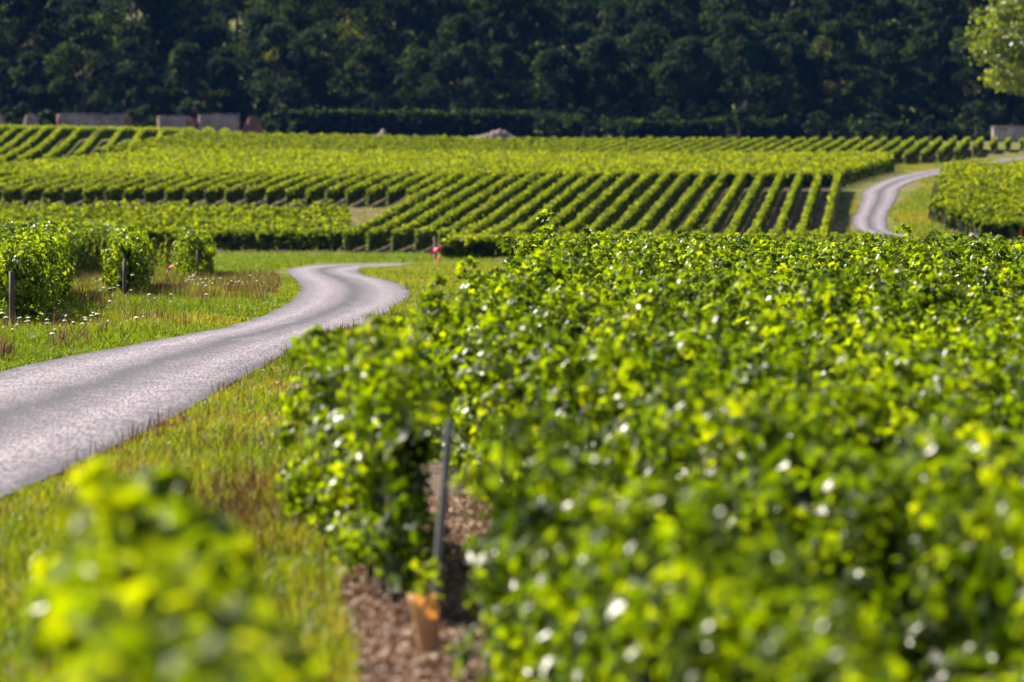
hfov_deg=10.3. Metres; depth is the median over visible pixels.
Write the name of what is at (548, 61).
broadleaf tree
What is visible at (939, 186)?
vine row
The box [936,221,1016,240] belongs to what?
soil
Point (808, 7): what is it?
broadleaf tree
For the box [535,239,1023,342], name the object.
vine row
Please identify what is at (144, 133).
vine row
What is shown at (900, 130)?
hedge
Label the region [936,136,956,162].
vine row
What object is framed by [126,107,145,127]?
shrub
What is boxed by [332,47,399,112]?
broadleaf tree
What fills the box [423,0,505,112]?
broadleaf tree
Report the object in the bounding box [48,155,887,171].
vine row
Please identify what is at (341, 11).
broadleaf tree
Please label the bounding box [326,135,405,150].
vine row
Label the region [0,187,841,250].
soil
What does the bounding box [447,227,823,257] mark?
vine row
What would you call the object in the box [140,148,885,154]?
vine row
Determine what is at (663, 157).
vine row
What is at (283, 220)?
vine row
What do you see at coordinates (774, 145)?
vine row
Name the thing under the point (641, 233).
vine row
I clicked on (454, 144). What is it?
vine row
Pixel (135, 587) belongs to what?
vine row
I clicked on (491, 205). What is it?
vine row
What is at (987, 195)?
vine row
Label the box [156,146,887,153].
vine row
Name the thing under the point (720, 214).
vine row
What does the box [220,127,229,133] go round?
vine row
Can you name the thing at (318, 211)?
vine row
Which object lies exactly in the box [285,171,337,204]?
vine row
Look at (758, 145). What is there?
vine row
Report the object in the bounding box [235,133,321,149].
vine row
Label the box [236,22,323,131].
broadleaf tree
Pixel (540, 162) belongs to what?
vine row
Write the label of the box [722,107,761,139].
shrub
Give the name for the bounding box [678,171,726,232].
vine row
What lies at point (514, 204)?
vine row
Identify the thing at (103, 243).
tall weed
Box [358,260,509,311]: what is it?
bank grass
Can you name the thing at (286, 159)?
vine row
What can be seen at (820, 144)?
vine row
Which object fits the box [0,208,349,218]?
vine row
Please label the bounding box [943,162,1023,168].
vine row
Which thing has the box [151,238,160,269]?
tall weed
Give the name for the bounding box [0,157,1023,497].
road
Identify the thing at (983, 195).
vine row
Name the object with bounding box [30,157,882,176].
vine row
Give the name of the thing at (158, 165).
vine row
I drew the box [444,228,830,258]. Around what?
vine row
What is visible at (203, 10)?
broadleaf tree
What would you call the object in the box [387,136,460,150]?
vine row
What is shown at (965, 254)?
vine row
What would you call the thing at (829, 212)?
vine row
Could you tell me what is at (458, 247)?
vine row
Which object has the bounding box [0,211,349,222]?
vine row
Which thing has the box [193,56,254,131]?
broadleaf tree
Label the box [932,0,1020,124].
broadleaf tree
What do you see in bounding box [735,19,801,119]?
broadleaf tree
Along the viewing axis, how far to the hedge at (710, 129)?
788.84 m
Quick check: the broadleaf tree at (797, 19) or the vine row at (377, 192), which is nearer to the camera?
the vine row at (377, 192)
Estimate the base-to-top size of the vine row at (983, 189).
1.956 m
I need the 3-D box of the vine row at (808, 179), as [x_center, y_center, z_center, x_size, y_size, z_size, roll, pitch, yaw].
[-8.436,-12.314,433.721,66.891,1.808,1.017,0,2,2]
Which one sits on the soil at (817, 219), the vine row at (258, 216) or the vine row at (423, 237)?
the vine row at (258, 216)
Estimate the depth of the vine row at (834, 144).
573.70 m
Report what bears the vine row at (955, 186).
on the soil at (964, 232)
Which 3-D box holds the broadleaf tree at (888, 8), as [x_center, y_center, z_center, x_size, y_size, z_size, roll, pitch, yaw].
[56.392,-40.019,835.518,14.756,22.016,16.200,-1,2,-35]
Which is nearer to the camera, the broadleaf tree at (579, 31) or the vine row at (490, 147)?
the vine row at (490, 147)
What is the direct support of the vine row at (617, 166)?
on the soil at (817, 219)
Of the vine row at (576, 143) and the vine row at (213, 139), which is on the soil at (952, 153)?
the vine row at (576, 143)
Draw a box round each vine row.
[0,123,26,136]
[0,123,65,162]
[0,124,37,147]
[0,124,50,155]
[0,159,867,178]
[0,161,865,181]
[0,165,849,184]
[0,165,852,183]
[0,166,74,182]
[0,166,92,200]
[0,166,843,188]
[0,168,837,188]
[0,198,347,209]
[0,200,345,210]
[0,201,346,212]
[0,203,348,215]
[0,203,350,214]
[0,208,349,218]
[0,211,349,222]
[0,212,345,224]
[0,213,141,272]
[0,215,348,228]
[0,215,352,226]
[0,221,77,327]
[1,159,870,177]
[1,162,860,182]
[1,164,854,184]
[1,165,110,205]
[1,166,841,188]
[1,166,845,186]
[2,158,869,180]
[2,161,862,182]
[2,165,847,187]
[2,205,350,218]
[3,162,856,182]
[4,159,873,176]
[4,162,858,183]
[4,209,344,220]
[6,159,872,179]
[6,161,863,178]
[6,222,353,251]
[9,158,875,178]
[15,125,86,161]
[15,164,851,185]
[17,157,877,173]
[19,217,351,227]
[19,220,342,230]
[20,157,878,177]
[22,165,123,205]
[22,456,333,681]
[25,157,880,174]
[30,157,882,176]
[35,156,884,175]
[35,224,342,246]
[41,156,885,175]
[41,167,143,205]
[43,125,98,159]
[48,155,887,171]
[61,167,153,205]
[62,155,888,174]
[63,154,891,173]
[67,154,890,172]
[70,153,893,172]
[74,126,121,155]
[74,153,894,172]
[76,221,117,226]
[78,153,894,169]
[82,166,170,205]
[84,152,894,172]
[92,152,894,158]
[95,131,199,153]
[95,152,882,157]
[100,126,139,153]
[100,223,154,294]
[101,152,894,159]
[103,166,191,205]
[105,150,886,156]
[112,131,213,152]
[112,149,891,156]
[113,220,338,245]
[118,149,889,156]
[121,167,207,204]
[122,149,884,155]
[127,131,227,151]
[128,126,160,147]
[132,148,883,154]
[133,148,892,155]
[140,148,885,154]
[142,147,867,153]
[143,171,209,206]
[144,131,240,149]
[145,148,885,154]
[149,147,892,154]
[153,145,892,153]
[154,127,179,142]
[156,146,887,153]
[160,132,254,149]
[162,167,240,203]
[172,226,217,275]
[174,130,267,148]
[178,126,197,138]
[183,169,257,205]
[192,130,282,148]
[201,126,214,135]
[204,168,271,204]
[207,133,294,149]
[219,131,308,149]
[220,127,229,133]
[224,168,286,207]
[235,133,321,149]
[243,169,307,205]
[253,133,338,149]
[263,133,349,149]
[265,172,315,205]
[272,311,994,681]
[283,134,364,149]
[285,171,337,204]
[297,134,378,149]
[304,172,352,206]
[311,133,392,150]
[325,170,374,205]
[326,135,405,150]
[341,134,419,150]
[342,171,460,250]
[344,171,391,206]
[358,135,433,150]
[363,170,409,207]
[364,171,481,252]
[372,134,446,150]
[383,275,1023,681]
[386,172,427,206]
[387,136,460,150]
[390,169,500,252]
[404,136,473,151]
[405,171,444,197]
[412,171,518,252]
[419,136,487,150]
[433,230,861,258]
[436,171,538,249]
[438,137,502,151]
[441,228,874,258]
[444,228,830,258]
[447,137,515,151]
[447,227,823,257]
[447,256,1023,658]
[451,228,839,237]
[452,229,847,258]
[454,229,825,237]
[456,229,842,258]
[461,171,556,234]
[467,136,529,151]
[469,228,799,236]
[479,136,542,151]
[484,171,575,234]
[487,249,1023,489]
[494,235,1023,432]
[499,136,557,152]
[509,226,1023,399]
[511,172,593,234]
[513,137,570,151]
[518,208,1023,363]
[525,137,584,151]
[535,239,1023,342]
[536,170,613,235]
[541,137,597,151]
[555,136,611,152]
[556,170,633,236]
[565,230,1023,313]
[573,136,625,151]
[581,172,651,233]
[581,227,1023,301]
[585,136,639,152]
[595,230,1016,281]
[600,135,653,152]
[604,171,671,235]
[611,230,1023,265]
[615,137,667,152]
[628,228,1023,264]
[629,172,689,234]
[634,137,680,152]
[635,233,1023,261]
[636,223,1023,276]
[648,137,694,151]
[653,171,708,235]
[663,136,708,152]
[665,232,1013,245]
[667,231,1023,246]
[674,232,1023,248]
[677,137,722,152]
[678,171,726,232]
[691,137,736,152]
[693,229,1023,244]
[700,171,746,235]
[707,137,750,152]
[708,232,1010,242]
[724,169,765,233]
[726,137,764,152]
[738,137,777,152]
[747,172,784,233]
[756,136,790,152]
[768,137,806,152]
[769,171,802,235]
[787,137,818,152]
[792,234,1023,241]
[795,171,822,231]
[799,135,832,151]
[811,232,1020,240]
[813,137,845,152]
[819,172,841,234]
[829,136,860,152]
[846,136,874,151]
[861,136,887,151]
[875,137,901,152]
[890,136,914,161]
[902,136,929,164]
[920,137,942,163]
[928,197,1023,219]
[929,195,1016,216]
[930,190,1023,206]
[930,192,1019,209]
[931,181,1020,198]
[931,186,1023,200]
[931,199,1023,221]
[932,175,1022,188]
[932,178,1023,193]
[933,184,1023,196]
[934,172,1023,185]
[934,173,1023,182]
[934,174,1021,191]
[934,200,1023,223]
[935,180,1023,190]
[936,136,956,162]
[936,167,1014,178]
[939,163,1019,173]
[939,167,1022,175]
[939,186,1023,195]
[941,161,1016,167]
[941,167,1023,173]
[941,170,1021,176]
[941,175,1023,181]
[941,190,1023,197]
[941,202,1023,226]
[942,160,1018,170]
[942,169,1023,174]
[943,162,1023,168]
[943,166,1023,172]
[943,171,1023,176]
[944,160,1021,168]
[944,165,1023,171]
[944,202,1022,229]
[945,158,1023,164]
[946,163,1020,168]
[946,164,1022,170]
[946,181,1023,189]
[946,205,1023,227]
[949,158,1019,164]
[951,162,1023,167]
[953,161,1019,166]
[953,209,1023,231]
[954,137,970,159]
[958,209,1023,232]
[960,213,1023,234]
[966,212,1023,235]
[970,216,1023,233]
[971,136,983,157]
[976,216,1023,240]
[989,136,997,153]
[1004,137,1011,152]
[1019,138,1023,151]
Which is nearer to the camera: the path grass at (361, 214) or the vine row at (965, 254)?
the vine row at (965, 254)
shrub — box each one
[3,113,23,124]
[36,109,57,125]
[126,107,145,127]
[127,105,156,126]
[135,117,156,127]
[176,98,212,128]
[258,111,288,133]
[261,114,268,119]
[534,110,562,138]
[563,107,600,138]
[603,119,634,139]
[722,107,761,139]
[802,110,838,140]
[848,112,894,140]
[916,116,944,140]
[954,100,996,140]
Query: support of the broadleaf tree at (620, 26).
on the ground at (852, 191)
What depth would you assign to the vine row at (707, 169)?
441.90 m
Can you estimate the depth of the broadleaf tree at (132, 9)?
865.12 m
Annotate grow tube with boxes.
[406,557,444,652]
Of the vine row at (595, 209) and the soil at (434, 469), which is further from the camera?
the vine row at (595, 209)
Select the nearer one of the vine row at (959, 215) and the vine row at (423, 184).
the vine row at (959, 215)
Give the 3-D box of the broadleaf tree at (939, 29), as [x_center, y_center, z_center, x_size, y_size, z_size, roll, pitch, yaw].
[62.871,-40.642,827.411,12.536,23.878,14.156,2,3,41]
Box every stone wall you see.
[0,114,4,124]
[22,114,38,125]
[56,113,131,126]
[157,115,195,130]
[198,113,238,132]
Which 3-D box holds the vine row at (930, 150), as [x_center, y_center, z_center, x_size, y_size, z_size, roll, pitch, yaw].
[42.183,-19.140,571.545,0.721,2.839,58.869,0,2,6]
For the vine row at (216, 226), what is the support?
on the soil at (817, 219)
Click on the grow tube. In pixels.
(423, 602)
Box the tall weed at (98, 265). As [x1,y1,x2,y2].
[89,244,103,272]
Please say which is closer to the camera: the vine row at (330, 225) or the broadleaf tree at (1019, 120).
the vine row at (330, 225)
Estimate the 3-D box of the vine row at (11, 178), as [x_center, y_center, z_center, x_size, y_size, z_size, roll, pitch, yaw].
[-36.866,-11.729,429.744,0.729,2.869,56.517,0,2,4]
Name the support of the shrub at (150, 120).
on the ground at (852, 191)
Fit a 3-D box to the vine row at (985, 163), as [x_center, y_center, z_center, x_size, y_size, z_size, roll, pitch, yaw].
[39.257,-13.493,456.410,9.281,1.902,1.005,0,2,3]
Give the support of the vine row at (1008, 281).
on the soil at (434, 469)
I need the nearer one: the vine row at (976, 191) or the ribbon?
the ribbon
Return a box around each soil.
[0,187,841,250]
[295,460,991,681]
[895,149,989,164]
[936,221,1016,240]
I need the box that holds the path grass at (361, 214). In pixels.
[317,205,393,225]
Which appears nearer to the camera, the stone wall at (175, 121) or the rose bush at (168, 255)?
the rose bush at (168, 255)
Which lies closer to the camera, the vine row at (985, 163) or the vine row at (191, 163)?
the vine row at (985, 163)
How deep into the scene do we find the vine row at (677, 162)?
475.52 m
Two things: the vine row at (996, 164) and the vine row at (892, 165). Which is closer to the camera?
the vine row at (996, 164)
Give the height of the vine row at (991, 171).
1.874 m
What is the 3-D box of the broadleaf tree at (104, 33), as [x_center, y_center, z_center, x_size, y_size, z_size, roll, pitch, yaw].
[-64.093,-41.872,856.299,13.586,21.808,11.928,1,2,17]
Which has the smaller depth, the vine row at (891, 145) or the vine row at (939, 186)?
the vine row at (939, 186)
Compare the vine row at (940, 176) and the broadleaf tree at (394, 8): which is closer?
the vine row at (940, 176)
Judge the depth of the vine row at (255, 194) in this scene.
410.15 m
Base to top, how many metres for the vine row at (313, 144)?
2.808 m
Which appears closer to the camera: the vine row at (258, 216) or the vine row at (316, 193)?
the vine row at (258, 216)
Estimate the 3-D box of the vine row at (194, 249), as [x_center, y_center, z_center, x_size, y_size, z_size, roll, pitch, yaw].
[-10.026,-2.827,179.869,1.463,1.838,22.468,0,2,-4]
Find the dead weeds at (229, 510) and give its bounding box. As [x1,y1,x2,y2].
[188,443,323,583]
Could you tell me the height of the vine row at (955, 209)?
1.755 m
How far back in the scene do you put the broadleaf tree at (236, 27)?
895.80 m
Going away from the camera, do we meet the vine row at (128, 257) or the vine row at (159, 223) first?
the vine row at (128, 257)
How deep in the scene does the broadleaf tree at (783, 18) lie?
895.55 m
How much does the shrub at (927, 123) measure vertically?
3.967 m
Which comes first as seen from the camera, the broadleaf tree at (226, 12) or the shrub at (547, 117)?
the shrub at (547, 117)
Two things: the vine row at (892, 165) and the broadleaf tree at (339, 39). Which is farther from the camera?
the broadleaf tree at (339, 39)
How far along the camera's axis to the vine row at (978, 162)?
461.21 m
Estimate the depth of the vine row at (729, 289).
49.54 m
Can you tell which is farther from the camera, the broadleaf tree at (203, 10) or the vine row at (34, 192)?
the broadleaf tree at (203, 10)
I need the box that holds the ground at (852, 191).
[0,1,1023,598]
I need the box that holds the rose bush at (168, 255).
[161,238,173,270]
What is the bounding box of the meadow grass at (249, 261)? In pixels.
[73,250,492,274]
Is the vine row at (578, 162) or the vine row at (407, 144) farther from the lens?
the vine row at (407, 144)
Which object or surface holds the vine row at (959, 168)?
on the soil at (964, 232)
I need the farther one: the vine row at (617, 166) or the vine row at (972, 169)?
the vine row at (617, 166)
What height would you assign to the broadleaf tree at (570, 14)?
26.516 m
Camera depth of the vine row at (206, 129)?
616.71 m
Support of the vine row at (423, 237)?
on the ground at (852, 191)
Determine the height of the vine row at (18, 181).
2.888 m
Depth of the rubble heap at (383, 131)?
746.60 m
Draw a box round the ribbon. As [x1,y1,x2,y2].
[429,245,440,256]
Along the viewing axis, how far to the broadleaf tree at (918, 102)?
809.19 m
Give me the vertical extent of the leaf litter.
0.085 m
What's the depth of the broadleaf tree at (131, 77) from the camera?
810.06 m
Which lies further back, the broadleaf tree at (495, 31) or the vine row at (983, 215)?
the broadleaf tree at (495, 31)
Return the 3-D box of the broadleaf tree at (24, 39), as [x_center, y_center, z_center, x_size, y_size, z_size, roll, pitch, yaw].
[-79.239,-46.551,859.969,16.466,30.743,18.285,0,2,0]
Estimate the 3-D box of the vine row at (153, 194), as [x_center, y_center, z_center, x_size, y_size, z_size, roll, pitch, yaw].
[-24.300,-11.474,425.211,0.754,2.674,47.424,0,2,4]
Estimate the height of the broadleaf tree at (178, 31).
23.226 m
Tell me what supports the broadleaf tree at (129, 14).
on the ground at (852, 191)
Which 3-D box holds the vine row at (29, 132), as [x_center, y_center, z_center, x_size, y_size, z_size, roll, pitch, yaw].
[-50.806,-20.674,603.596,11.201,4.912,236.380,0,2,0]
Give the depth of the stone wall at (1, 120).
769.13 m
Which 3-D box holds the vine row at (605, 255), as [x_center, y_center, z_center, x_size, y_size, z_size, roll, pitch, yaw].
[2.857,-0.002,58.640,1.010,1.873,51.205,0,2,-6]
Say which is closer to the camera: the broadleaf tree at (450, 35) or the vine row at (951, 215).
the vine row at (951, 215)
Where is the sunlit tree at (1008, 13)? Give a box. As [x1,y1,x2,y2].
[960,0,1023,95]
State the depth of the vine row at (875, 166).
477.78 m
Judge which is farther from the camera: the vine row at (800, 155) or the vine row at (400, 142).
the vine row at (400, 142)
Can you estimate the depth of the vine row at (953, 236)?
137.03 m
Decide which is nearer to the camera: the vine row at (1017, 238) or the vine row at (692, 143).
the vine row at (1017, 238)
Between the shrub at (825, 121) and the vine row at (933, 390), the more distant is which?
the shrub at (825, 121)
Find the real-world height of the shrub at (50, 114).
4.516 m
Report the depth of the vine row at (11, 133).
582.98 m
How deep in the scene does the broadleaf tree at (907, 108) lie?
897.96 m
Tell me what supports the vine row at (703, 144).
on the soil at (952, 153)
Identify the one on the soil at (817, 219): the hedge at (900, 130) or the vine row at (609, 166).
the vine row at (609, 166)
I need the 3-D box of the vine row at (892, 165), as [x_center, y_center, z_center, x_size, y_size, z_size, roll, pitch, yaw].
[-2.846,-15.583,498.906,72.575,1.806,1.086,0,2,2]
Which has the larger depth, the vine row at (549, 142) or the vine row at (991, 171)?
the vine row at (549, 142)
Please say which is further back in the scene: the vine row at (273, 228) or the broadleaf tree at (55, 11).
the broadleaf tree at (55, 11)
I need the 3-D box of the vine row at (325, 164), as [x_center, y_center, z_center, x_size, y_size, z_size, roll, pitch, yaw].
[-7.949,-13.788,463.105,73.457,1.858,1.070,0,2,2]
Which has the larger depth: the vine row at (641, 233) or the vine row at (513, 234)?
the vine row at (641, 233)
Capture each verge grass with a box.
[0,270,300,370]
[0,307,457,681]
[845,157,1023,238]
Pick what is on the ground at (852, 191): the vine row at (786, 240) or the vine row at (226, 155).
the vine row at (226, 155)
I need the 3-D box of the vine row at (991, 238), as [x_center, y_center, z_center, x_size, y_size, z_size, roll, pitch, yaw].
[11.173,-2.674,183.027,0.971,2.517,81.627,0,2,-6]
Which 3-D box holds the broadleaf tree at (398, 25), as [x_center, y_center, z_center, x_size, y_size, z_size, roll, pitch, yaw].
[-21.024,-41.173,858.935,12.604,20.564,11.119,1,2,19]
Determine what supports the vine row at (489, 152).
on the ground at (852, 191)
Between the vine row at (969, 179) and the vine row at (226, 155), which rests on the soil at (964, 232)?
the vine row at (969, 179)
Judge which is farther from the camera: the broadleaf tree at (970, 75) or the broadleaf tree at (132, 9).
the broadleaf tree at (132, 9)
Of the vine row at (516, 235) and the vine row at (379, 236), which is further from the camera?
the vine row at (379, 236)
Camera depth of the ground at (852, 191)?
445.31 m
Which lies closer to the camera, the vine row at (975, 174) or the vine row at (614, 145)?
the vine row at (975, 174)
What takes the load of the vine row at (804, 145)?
on the soil at (952, 153)
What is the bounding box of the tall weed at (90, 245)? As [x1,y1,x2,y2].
[83,238,94,271]
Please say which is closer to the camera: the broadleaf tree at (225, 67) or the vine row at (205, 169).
the vine row at (205, 169)
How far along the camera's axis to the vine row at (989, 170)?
427.63 m
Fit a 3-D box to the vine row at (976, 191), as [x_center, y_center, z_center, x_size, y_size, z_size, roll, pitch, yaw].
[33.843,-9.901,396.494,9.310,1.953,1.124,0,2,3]
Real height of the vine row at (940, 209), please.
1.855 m
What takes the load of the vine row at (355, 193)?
on the soil at (817, 219)
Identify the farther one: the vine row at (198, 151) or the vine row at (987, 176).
the vine row at (198, 151)
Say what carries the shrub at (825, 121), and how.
on the ground at (852, 191)
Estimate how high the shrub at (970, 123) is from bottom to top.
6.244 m
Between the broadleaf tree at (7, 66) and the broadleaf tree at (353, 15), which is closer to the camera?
the broadleaf tree at (7, 66)
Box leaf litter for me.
[299,495,493,681]
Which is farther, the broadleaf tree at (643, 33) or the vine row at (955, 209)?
the broadleaf tree at (643, 33)
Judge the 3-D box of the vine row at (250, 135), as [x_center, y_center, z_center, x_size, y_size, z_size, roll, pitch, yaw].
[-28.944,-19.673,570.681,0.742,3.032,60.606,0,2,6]
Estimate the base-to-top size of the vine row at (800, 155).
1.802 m
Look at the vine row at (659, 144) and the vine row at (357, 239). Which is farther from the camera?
the vine row at (659, 144)
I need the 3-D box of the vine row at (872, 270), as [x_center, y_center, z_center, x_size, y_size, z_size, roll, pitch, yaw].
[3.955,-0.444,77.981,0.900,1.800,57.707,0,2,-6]
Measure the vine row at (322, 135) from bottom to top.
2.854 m
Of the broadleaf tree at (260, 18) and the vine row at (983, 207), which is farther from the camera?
the broadleaf tree at (260, 18)
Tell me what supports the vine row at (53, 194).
on the soil at (817, 219)
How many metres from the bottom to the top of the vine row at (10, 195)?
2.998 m
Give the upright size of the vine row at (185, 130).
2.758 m
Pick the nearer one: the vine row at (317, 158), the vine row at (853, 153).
the vine row at (317, 158)
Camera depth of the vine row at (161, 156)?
500.92 m
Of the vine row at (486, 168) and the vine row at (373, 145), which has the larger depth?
the vine row at (373, 145)
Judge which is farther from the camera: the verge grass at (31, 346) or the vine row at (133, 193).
the vine row at (133, 193)
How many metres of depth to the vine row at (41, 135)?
554.08 m
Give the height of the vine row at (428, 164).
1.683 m
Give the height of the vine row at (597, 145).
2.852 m
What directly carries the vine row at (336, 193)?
on the soil at (817, 219)
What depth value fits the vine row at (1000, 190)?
394.00 m
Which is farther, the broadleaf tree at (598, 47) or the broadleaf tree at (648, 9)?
the broadleaf tree at (648, 9)
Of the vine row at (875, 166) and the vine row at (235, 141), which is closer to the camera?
the vine row at (875, 166)
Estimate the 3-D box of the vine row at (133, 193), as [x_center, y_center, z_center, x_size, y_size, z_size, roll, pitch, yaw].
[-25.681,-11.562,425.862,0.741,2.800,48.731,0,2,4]
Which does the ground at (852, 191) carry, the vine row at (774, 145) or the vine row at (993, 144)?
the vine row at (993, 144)
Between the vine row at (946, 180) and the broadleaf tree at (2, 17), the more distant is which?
the broadleaf tree at (2, 17)
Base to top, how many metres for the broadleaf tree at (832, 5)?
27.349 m
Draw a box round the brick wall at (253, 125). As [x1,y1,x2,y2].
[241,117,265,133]
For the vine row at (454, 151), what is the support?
on the ground at (852, 191)
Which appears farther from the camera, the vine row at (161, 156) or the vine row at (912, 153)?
the vine row at (912, 153)
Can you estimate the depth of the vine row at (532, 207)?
382.19 m
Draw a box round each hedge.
[288,105,534,138]
[537,114,786,140]
[782,115,993,140]
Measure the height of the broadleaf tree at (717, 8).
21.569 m
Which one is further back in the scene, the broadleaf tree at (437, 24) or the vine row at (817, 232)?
the broadleaf tree at (437, 24)
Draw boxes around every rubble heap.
[376,129,387,135]
[472,129,517,138]
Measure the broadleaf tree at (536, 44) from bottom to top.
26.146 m
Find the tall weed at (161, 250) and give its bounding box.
[155,243,167,268]
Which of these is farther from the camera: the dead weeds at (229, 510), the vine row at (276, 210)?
the vine row at (276, 210)
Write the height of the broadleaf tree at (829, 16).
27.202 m
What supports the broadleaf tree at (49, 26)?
on the ground at (852, 191)
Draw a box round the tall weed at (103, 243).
[97,238,106,271]
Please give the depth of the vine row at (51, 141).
557.04 m
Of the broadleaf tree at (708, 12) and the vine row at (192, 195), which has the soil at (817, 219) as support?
the vine row at (192, 195)
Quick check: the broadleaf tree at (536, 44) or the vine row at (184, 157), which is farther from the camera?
the broadleaf tree at (536, 44)
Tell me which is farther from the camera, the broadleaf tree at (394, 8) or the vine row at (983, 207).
the broadleaf tree at (394, 8)
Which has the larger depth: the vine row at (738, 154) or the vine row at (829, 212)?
the vine row at (738, 154)
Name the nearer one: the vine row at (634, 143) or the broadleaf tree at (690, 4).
the vine row at (634, 143)
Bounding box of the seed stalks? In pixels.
[0,265,282,357]
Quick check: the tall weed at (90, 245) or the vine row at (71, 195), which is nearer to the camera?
the tall weed at (90, 245)
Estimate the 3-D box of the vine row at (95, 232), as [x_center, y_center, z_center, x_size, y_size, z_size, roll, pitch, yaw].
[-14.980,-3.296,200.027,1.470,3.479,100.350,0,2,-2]
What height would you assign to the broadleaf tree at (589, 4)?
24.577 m
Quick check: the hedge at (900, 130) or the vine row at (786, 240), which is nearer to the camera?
the vine row at (786, 240)
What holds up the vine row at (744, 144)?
on the soil at (952, 153)
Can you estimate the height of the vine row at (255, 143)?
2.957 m
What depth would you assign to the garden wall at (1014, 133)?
751.20 m
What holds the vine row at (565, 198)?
on the ground at (852, 191)
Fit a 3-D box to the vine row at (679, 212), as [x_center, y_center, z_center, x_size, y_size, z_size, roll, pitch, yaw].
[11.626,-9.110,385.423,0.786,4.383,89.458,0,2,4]
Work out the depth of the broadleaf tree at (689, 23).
858.28 m
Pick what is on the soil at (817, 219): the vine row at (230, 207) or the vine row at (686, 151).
the vine row at (230, 207)
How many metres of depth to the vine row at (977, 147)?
575.74 m
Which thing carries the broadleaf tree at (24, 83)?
on the ground at (852, 191)
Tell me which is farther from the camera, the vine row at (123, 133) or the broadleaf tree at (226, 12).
the broadleaf tree at (226, 12)
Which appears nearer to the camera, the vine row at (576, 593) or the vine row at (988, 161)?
the vine row at (576, 593)
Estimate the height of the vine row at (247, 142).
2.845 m
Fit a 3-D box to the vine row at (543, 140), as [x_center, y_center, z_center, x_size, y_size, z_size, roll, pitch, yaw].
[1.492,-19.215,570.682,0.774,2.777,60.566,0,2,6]
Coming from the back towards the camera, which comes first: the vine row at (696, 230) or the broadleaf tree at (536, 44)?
the broadleaf tree at (536, 44)
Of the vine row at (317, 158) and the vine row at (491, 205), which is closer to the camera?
the vine row at (491, 205)
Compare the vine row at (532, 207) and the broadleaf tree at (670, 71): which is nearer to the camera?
the vine row at (532, 207)
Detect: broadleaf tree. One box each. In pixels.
[0,0,27,117]
[0,0,77,125]
[0,0,79,109]
[0,10,38,111]
[0,28,32,124]
[3,51,66,124]
[40,0,78,36]
[43,13,126,113]
[44,0,126,113]
[48,0,127,110]
[48,1,105,83]
[81,0,178,115]
[87,36,156,127]
[106,1,184,114]
[113,0,202,91]
[114,0,216,126]
[138,0,229,18]
[149,0,231,112]
[150,42,221,129]
[173,21,252,129]
[184,0,261,104]
[191,0,279,98]
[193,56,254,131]
[219,6,301,131]
[234,0,323,132]
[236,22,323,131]
[246,1,341,70]
[268,0,347,119]
[270,0,382,107]
[272,27,346,132]
[305,0,403,111]
[306,8,363,88]
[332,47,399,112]
[334,4,446,105]
[338,2,409,110]
[344,0,435,111]
[386,0,452,107]
[389,49,445,112]
[405,0,487,111]
[414,12,496,113]
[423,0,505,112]
[451,0,538,111]
[455,0,540,112]
[476,43,541,112]
[486,0,569,121]
[514,0,598,106]
[526,47,588,134]
[545,22,616,120]
[550,0,616,77]
[562,0,623,116]
[562,34,640,120]
[563,0,675,76]
[576,0,651,120]
[598,21,683,120]
[615,0,702,119]
[616,0,707,121]
[648,0,718,118]
[651,36,727,120]
[681,0,763,87]
[682,0,761,120]
[686,0,767,108]
[700,10,786,121]
[707,0,801,76]
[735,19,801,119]
[744,0,835,120]
[745,32,830,125]
[760,8,846,125]
[764,1,812,24]
[792,0,875,86]
[798,0,912,91]
[798,19,880,125]
[800,0,893,125]
[837,0,911,110]
[843,39,916,125]
[847,0,942,124]
[869,0,973,96]
[877,34,956,126]
[885,2,966,110]
[888,0,979,125]
[912,1,988,124]
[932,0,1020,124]
[938,26,1009,126]
[965,4,1022,111]
[974,49,1023,125]
[1009,24,1023,125]
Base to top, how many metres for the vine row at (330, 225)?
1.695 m
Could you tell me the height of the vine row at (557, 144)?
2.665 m
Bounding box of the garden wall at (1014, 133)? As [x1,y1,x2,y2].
[991,126,1023,141]
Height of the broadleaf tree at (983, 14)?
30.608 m
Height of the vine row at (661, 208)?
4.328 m
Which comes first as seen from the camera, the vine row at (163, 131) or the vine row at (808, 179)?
the vine row at (808, 179)
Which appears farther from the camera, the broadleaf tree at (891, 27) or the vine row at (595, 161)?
the broadleaf tree at (891, 27)
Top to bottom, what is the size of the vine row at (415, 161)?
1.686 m
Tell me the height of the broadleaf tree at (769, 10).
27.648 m
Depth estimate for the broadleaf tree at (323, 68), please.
804.25 m
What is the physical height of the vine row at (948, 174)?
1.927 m
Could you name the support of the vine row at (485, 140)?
on the soil at (952, 153)
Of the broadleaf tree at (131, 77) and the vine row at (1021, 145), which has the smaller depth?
the vine row at (1021, 145)
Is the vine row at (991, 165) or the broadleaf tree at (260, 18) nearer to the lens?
the vine row at (991, 165)
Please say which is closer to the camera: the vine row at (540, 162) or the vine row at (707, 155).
the vine row at (540, 162)
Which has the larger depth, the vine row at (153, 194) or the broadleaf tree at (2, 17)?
the broadleaf tree at (2, 17)

